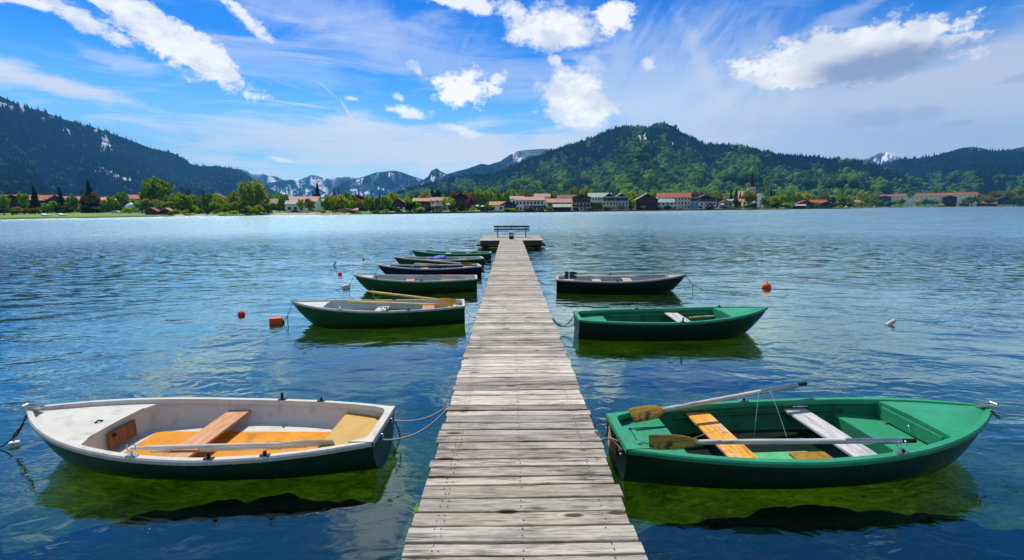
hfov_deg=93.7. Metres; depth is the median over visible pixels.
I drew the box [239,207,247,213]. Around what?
shrub
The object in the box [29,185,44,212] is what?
spruce tree
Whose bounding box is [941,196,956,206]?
stair tower
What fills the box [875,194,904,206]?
long hotel
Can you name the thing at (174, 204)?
leafy tree
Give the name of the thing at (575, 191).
leafy tree
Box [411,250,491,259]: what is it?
rowing boat
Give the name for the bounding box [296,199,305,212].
leafy tree
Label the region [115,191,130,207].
leafy tree
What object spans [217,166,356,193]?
snow mountains
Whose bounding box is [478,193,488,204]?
leafy tree
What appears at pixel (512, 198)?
house
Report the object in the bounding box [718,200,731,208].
house
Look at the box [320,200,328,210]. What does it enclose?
leafy tree
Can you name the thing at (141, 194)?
leafy tree
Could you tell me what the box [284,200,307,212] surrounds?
house
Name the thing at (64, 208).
shrub
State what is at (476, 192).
leafy tree
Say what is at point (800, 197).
leafy tree
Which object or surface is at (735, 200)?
leafy tree
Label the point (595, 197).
house
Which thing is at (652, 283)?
rowing boat
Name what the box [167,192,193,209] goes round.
leafy tree
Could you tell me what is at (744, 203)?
house
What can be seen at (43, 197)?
house
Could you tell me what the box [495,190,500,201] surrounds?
leafy tree
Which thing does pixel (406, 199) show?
leafy tree
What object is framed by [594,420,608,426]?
mooring chain
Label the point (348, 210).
house
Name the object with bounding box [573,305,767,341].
rowing boat
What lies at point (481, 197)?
leafy tree
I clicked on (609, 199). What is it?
house
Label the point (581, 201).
house
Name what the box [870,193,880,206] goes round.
leafy tree
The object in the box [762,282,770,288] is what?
mooring buoy
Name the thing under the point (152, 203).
leafy tree
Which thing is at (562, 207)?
house
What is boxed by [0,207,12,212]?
shrub
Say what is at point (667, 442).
oar
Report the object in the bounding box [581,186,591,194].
leafy tree
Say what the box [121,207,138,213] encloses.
shrub
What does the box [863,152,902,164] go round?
snow peak
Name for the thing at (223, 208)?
leafy tree
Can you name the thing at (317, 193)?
spruce tree
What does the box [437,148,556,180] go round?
snow slope mountain
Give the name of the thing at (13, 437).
mooring rope
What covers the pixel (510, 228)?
park bench
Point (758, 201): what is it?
house
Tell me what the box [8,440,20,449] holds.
foam float
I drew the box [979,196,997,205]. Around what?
leafy tree
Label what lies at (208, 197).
leafy tree
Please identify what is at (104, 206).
shrub
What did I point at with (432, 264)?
oar
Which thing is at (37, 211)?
shrub
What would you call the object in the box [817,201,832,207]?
house
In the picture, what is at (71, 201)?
leafy tree
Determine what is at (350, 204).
leafy tree
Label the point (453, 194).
leafy tree
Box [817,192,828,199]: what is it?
leafy tree
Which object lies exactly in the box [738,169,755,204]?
church
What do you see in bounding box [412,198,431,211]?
house
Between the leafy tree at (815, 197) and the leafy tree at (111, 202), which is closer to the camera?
the leafy tree at (111, 202)
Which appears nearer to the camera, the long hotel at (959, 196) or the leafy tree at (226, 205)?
the leafy tree at (226, 205)
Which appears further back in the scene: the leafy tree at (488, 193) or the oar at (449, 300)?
the leafy tree at (488, 193)
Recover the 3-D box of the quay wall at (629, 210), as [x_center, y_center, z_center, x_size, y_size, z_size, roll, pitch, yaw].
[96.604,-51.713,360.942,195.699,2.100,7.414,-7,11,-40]
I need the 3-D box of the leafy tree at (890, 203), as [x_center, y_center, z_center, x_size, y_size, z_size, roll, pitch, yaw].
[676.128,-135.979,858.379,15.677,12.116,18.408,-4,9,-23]
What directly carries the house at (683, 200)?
on the ground
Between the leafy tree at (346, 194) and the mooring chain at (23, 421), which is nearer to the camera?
the mooring chain at (23, 421)
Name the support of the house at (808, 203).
on the ground
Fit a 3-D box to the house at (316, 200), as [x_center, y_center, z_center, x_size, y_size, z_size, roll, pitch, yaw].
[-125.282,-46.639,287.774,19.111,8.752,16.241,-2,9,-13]
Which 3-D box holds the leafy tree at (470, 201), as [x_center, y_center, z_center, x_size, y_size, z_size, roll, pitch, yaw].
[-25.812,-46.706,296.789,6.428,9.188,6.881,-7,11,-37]
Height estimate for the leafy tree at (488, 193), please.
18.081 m
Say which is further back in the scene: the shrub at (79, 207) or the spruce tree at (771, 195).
the spruce tree at (771, 195)
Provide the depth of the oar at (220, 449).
4.89 m
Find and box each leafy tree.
[0,194,10,208]
[16,192,28,207]
[47,201,66,208]
[65,194,78,212]
[79,192,100,212]
[106,196,120,210]
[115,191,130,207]
[132,200,147,213]
[138,190,157,200]
[141,176,175,201]
[142,199,160,207]
[163,193,177,209]
[165,200,189,213]
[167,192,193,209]
[189,194,200,205]
[200,192,213,210]
[208,201,223,209]
[216,197,228,211]
[219,206,228,213]
[222,203,232,211]
[228,191,241,211]
[230,199,248,213]
[277,194,288,211]
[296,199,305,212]
[304,198,314,208]
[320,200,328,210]
[324,194,334,212]
[334,194,347,208]
[343,190,351,200]
[343,200,353,207]
[349,194,357,206]
[354,199,362,212]
[362,195,374,210]
[374,197,379,208]
[379,195,385,208]
[382,195,392,208]
[387,192,397,200]
[403,197,410,204]
[412,200,421,211]
[417,190,432,203]
[434,190,442,196]
[440,197,446,210]
[445,198,455,211]
[450,191,457,198]
[463,190,470,197]
[465,197,476,210]
[471,187,483,209]
[478,193,485,205]
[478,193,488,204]
[484,189,494,203]
[488,196,499,201]
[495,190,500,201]
[500,192,507,200]
[507,188,517,200]
[518,189,532,196]
[549,192,555,198]
[569,186,581,194]
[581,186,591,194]
[619,189,630,196]
[628,197,635,207]
[630,190,637,208]
[650,189,662,196]
[732,196,738,205]
[741,189,757,208]
[761,197,769,205]
[767,195,786,207]
[779,191,793,202]
[795,192,803,202]
[798,192,812,200]
[812,194,819,199]
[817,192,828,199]
[837,196,849,207]
[847,195,854,202]
[856,192,868,199]
[860,197,871,203]
[869,197,876,203]
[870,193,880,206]
[884,201,896,206]
[896,198,906,204]
[906,191,915,197]
[913,200,922,206]
[922,198,931,205]
[930,199,939,206]
[966,196,978,206]
[976,191,985,205]
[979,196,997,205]
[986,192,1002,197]
[1003,187,1023,198]
[1007,198,1021,205]
[1012,194,1023,205]
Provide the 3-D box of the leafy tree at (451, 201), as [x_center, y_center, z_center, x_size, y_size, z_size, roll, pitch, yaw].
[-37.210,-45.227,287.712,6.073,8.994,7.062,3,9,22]
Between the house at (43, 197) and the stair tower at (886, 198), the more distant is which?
the stair tower at (886, 198)
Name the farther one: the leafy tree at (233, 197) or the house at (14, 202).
the house at (14, 202)
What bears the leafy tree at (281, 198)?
on the ground
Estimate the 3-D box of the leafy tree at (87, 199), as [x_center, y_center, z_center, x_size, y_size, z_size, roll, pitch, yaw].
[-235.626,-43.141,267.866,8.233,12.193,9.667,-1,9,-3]
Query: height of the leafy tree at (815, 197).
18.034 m
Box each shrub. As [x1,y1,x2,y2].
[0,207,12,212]
[7,206,23,213]
[22,207,34,213]
[27,208,41,213]
[35,203,58,212]
[58,204,78,212]
[68,203,87,211]
[89,205,103,210]
[98,202,109,212]
[111,205,121,210]
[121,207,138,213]
[154,202,173,209]
[180,210,188,214]
[187,205,199,213]
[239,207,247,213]
[246,206,256,213]
[254,205,264,212]
[262,202,274,213]
[405,202,414,210]
[423,205,431,211]
[455,206,464,211]
[483,204,491,210]
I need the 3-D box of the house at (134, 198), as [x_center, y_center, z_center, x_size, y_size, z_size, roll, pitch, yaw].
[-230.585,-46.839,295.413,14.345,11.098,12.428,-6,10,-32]
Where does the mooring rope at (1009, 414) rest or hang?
attached to the rowing boat at (944, 434)
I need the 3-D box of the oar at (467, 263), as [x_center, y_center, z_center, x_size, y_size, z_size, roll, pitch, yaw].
[-2.667,-0.722,19.069,2.413,0.170,0.051,6,43,22]
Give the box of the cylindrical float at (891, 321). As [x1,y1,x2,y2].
[884,319,895,324]
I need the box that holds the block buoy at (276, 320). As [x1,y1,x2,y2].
[269,316,284,323]
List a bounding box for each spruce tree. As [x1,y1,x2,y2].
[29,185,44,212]
[54,188,69,212]
[81,180,103,212]
[312,183,321,210]
[770,189,775,207]
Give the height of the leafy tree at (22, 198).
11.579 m
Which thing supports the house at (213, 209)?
on the ground
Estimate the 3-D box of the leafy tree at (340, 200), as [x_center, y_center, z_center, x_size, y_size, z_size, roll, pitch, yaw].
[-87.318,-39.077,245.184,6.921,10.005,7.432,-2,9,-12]
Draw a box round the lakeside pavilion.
[431,200,442,211]
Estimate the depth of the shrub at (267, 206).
229.22 m
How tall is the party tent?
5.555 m
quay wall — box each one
[371,211,549,213]
[550,209,709,212]
[710,208,845,210]
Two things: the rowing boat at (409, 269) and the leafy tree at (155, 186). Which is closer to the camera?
the rowing boat at (409, 269)
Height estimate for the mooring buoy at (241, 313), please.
0.202 m
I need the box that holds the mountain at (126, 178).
[0,96,284,196]
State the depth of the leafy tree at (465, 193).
374.43 m
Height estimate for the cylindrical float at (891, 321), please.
0.193 m
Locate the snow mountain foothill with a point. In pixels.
(295, 188)
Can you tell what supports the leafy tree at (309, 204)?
on the ground
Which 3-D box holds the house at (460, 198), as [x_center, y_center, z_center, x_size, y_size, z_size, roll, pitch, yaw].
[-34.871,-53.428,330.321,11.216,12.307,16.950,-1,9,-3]
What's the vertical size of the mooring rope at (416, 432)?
0.224 m
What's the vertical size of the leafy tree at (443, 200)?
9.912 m
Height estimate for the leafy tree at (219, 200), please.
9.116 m
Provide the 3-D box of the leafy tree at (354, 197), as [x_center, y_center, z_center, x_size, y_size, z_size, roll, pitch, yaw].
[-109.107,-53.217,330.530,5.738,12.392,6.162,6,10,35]
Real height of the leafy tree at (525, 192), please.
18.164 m
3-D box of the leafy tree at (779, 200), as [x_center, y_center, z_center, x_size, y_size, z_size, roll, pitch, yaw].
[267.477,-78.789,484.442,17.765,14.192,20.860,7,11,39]
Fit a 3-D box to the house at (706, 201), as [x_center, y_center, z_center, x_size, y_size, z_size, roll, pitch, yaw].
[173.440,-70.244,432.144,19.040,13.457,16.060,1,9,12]
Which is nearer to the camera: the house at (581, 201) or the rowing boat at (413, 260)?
the rowing boat at (413, 260)
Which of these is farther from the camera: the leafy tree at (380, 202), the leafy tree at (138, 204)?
the leafy tree at (380, 202)
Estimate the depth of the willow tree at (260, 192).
232.25 m
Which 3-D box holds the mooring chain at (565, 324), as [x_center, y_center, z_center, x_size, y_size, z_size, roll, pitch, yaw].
[1.028,0.804,10.119,0.703,0.399,0.040,-5,10,-31]
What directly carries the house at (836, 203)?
on the ground
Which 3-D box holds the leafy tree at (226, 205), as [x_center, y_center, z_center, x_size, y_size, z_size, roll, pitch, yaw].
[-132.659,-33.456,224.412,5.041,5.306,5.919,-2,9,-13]
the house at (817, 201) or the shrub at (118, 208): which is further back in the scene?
the house at (817, 201)
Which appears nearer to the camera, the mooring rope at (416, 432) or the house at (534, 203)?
the mooring rope at (416, 432)
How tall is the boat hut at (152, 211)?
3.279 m
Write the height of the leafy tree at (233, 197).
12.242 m
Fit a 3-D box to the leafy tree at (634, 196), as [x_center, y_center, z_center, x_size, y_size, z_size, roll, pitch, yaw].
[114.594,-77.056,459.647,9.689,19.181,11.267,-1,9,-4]
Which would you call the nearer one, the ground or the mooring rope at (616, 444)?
the mooring rope at (616, 444)
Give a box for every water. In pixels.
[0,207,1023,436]
[0,207,1023,559]
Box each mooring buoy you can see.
[238,310,244,315]
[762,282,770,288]
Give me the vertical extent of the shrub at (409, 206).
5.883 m
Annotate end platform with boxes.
[477,235,545,248]
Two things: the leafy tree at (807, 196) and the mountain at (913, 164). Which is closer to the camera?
the leafy tree at (807, 196)
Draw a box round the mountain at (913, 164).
[878,150,1023,185]
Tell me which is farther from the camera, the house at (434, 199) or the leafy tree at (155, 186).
the house at (434, 199)
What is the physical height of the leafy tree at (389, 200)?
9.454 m
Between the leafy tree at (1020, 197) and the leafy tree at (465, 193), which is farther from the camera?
the leafy tree at (1020, 197)
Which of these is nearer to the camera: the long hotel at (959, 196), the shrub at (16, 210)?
the shrub at (16, 210)
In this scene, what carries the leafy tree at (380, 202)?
on the ground
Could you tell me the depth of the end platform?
31.90 m
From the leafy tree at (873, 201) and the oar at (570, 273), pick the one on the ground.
the leafy tree at (873, 201)
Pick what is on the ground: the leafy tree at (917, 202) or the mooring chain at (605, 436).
the leafy tree at (917, 202)
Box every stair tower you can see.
[877,196,891,206]
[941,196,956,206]
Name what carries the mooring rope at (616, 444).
attached to the wooden jetty
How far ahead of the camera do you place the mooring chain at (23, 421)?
5.08 m
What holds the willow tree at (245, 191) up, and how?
on the ground
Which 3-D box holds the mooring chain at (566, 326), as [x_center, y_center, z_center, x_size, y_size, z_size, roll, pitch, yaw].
[1.033,0.813,9.818,0.625,0.326,0.039,2,9,14]
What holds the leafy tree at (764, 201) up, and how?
on the ground
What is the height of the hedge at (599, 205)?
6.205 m
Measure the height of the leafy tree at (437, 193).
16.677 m
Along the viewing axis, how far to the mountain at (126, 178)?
2745.35 m
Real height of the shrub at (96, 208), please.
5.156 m
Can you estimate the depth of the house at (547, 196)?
380.25 m
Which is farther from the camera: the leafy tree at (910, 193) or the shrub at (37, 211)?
the leafy tree at (910, 193)
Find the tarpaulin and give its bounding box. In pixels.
[427,255,446,259]
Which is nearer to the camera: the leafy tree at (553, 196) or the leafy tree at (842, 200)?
the leafy tree at (553, 196)
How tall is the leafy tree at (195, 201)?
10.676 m
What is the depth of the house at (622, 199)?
358.57 m
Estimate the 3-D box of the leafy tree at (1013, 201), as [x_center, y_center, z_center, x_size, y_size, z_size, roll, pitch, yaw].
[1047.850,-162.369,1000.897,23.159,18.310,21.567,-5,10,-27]
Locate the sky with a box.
[0,0,1023,179]
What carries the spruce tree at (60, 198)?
on the ground
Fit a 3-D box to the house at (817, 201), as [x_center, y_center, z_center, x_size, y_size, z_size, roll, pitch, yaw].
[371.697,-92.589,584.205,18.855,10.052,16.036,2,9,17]
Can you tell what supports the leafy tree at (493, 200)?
on the ground
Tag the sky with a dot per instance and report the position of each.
(282, 89)
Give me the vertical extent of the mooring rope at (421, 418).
0.207 m
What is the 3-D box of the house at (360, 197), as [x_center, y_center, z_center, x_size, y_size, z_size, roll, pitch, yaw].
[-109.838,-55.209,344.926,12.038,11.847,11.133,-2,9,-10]
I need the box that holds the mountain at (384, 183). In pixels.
[321,171,422,199]
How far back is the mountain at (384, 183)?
5286.28 m
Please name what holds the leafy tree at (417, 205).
on the ground
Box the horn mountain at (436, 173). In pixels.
[417,168,445,185]
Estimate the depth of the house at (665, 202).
391.96 m
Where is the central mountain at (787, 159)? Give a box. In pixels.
[393,124,933,193]
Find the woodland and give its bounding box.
[114,199,1023,211]
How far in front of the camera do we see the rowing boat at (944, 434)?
4.87 m
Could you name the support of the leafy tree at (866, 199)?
on the ground
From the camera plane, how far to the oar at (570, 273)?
15.13 m
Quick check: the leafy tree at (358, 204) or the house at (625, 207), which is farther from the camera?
the house at (625, 207)
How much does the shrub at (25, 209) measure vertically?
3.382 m
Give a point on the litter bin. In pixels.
(511, 234)
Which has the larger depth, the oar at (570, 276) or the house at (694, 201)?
the house at (694, 201)
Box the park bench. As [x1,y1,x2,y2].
[494,226,528,236]
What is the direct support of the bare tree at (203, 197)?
on the ground
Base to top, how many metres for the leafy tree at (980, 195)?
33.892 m
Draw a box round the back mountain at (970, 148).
[947,147,1023,153]
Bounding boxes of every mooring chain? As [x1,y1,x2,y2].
[12,414,27,436]
[392,417,400,455]
[553,316,573,326]
[553,318,577,327]
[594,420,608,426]
[602,423,608,445]
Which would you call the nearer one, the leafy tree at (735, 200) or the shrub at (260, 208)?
the shrub at (260, 208)
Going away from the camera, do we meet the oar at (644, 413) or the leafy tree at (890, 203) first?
the oar at (644, 413)
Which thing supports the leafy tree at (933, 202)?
on the ground
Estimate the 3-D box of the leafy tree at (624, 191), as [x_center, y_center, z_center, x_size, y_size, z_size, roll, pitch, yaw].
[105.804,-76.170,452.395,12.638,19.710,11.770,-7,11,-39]
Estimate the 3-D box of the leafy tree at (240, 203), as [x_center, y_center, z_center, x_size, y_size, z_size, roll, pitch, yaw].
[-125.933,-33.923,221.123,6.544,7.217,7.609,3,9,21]
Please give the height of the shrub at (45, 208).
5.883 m
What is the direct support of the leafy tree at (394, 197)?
on the ground
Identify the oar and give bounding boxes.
[130,440,334,449]
[149,446,306,452]
[347,301,453,306]
[366,291,456,303]
[414,263,451,265]
[419,259,471,265]
[434,275,468,276]
[564,275,637,278]
[565,271,631,274]
[628,382,807,422]
[649,434,916,449]
[689,315,712,317]
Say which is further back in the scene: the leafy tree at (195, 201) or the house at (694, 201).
the house at (694, 201)
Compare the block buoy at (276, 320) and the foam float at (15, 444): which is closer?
the foam float at (15, 444)
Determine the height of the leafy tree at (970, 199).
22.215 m
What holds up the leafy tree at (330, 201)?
on the ground
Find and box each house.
[0,193,45,212]
[29,193,53,212]
[47,195,65,212]
[96,196,122,211]
[124,195,144,212]
[209,193,224,211]
[269,199,283,209]
[283,195,320,209]
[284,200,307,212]
[314,199,324,211]
[338,208,359,212]
[353,195,367,210]
[392,198,405,209]
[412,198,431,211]
[430,197,447,210]
[452,193,468,210]
[489,201,504,210]
[500,201,516,210]
[510,196,523,203]
[514,195,544,210]
[534,194,550,209]
[546,198,572,210]
[552,204,571,210]
[556,195,575,198]
[571,193,590,210]
[587,193,611,209]
[601,193,616,209]
[616,193,629,204]
[616,205,628,210]
[634,192,658,209]
[655,192,691,208]
[658,199,674,209]
[690,193,699,209]
[699,194,717,209]
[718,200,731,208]
[741,199,749,208]
[751,193,764,207]
[792,204,806,207]
[794,200,815,207]
[808,200,827,207]
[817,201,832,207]
[830,201,842,207]
[845,200,863,206]
[977,202,997,205]
[996,197,1015,205]
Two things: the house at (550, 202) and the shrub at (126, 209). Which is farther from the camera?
the house at (550, 202)
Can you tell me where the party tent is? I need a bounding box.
[124,203,138,212]
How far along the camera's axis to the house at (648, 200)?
376.63 m
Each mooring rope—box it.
[0,424,23,446]
[383,408,446,440]
[394,404,449,421]
[601,438,622,450]
[993,410,1023,416]
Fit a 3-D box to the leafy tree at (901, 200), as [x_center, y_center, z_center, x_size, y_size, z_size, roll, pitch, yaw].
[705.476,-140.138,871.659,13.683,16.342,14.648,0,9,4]
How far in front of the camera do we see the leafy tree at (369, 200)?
253.91 m
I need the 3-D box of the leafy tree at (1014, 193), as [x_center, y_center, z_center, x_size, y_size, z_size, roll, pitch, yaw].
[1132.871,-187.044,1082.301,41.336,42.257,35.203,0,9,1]
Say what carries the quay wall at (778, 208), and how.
on the ground
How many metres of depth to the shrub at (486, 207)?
289.97 m
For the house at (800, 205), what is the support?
on the ground
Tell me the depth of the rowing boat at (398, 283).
15.16 m
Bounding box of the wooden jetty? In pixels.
[401,240,647,559]
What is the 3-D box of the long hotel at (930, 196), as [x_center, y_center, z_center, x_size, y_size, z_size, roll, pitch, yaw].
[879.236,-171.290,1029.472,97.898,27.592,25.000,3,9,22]
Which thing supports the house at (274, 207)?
on the ground
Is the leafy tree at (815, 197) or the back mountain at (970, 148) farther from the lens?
the back mountain at (970, 148)
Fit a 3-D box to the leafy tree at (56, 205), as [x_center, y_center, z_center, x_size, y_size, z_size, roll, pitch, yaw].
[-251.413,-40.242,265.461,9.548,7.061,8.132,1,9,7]
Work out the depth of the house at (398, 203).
292.66 m
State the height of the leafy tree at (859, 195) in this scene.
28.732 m
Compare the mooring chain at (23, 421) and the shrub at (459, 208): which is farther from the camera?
the shrub at (459, 208)
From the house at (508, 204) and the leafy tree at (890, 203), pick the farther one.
the leafy tree at (890, 203)
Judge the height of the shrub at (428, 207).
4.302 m
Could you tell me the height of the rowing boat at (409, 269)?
0.670 m
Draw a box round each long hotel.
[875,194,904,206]
[894,193,952,206]
[952,192,977,205]
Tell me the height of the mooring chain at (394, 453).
0.478 m
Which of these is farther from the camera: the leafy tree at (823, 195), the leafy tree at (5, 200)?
the leafy tree at (823, 195)
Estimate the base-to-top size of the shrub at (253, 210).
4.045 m
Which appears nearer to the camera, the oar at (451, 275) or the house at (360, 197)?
the oar at (451, 275)
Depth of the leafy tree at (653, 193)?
475.30 m
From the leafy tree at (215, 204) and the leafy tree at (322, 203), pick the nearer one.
the leafy tree at (215, 204)
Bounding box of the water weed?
[0,335,1018,559]
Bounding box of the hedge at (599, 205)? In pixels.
[590,202,602,209]
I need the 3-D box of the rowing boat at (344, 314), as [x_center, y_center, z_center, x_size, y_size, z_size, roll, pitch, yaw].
[-3.080,0.745,11.214,3.953,0.705,1.389,-1,9,-7]
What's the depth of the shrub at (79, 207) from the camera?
264.77 m
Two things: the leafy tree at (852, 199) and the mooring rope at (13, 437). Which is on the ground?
the leafy tree at (852, 199)
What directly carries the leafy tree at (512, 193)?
on the ground
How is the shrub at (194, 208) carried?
on the ground
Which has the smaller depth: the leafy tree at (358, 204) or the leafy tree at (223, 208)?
the leafy tree at (223, 208)
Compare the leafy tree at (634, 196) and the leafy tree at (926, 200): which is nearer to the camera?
the leafy tree at (634, 196)
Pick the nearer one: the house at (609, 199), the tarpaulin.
the tarpaulin
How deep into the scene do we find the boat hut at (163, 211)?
203.00 m
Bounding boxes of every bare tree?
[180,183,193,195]
[201,186,204,213]
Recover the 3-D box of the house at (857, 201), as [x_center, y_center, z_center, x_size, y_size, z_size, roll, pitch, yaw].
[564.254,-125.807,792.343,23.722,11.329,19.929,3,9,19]
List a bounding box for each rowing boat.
[20,392,395,480]
[290,297,464,328]
[354,273,476,291]
[377,264,481,275]
[394,256,484,265]
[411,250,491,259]
[556,273,685,292]
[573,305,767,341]
[604,391,998,488]
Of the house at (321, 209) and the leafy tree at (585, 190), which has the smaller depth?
the house at (321, 209)
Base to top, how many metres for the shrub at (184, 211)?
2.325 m
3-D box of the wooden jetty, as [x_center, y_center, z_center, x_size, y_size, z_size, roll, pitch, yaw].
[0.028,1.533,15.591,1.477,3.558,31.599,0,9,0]
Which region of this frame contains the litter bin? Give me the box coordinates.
[508,231,513,238]
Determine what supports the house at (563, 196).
on the ground
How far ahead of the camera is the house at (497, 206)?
301.58 m
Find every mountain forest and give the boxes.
[0,97,1023,202]
[374,121,935,199]
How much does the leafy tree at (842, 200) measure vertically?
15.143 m
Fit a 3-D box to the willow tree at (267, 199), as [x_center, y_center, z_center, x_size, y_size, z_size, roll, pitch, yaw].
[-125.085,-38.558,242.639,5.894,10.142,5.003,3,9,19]
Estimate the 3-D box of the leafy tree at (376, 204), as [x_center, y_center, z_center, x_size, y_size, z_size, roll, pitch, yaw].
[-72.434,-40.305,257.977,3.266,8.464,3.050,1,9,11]
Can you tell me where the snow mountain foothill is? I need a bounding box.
[264,180,325,195]
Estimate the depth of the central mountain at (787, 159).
2281.73 m
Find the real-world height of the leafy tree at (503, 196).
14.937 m
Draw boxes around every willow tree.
[237,179,255,205]
[248,180,267,205]
[260,195,269,212]
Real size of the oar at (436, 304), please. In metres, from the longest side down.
2.553 x 0.150 x 0.051 m
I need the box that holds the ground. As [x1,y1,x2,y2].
[0,206,1023,224]
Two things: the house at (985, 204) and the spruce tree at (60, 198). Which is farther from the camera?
the house at (985, 204)
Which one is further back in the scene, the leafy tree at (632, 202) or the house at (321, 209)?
the leafy tree at (632, 202)
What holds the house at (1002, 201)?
on the ground
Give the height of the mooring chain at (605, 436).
0.456 m
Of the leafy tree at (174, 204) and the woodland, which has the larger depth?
the woodland
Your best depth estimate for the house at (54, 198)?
296.19 m
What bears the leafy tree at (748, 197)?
on the ground
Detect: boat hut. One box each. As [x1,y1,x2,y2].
[144,207,159,214]
[159,208,172,214]
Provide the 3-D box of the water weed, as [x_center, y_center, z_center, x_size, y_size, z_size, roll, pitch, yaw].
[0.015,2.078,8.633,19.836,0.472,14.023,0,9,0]
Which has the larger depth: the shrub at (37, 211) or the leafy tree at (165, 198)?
the leafy tree at (165, 198)
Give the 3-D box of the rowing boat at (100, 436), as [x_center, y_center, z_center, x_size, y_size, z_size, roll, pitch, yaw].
[-3.285,1.665,5.171,3.941,0.675,1.488,0,9,1]
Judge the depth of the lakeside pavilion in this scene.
267.05 m
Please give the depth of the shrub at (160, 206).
212.13 m
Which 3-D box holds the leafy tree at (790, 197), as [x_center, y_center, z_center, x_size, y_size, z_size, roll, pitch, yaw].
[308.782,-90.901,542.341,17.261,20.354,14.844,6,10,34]
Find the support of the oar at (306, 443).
in the rowing boat at (100, 436)
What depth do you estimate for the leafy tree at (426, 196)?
352.18 m
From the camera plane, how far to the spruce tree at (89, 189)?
266.62 m
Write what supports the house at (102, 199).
on the ground
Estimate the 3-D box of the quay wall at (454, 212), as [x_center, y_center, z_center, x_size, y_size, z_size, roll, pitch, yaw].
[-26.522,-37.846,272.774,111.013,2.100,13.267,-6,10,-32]

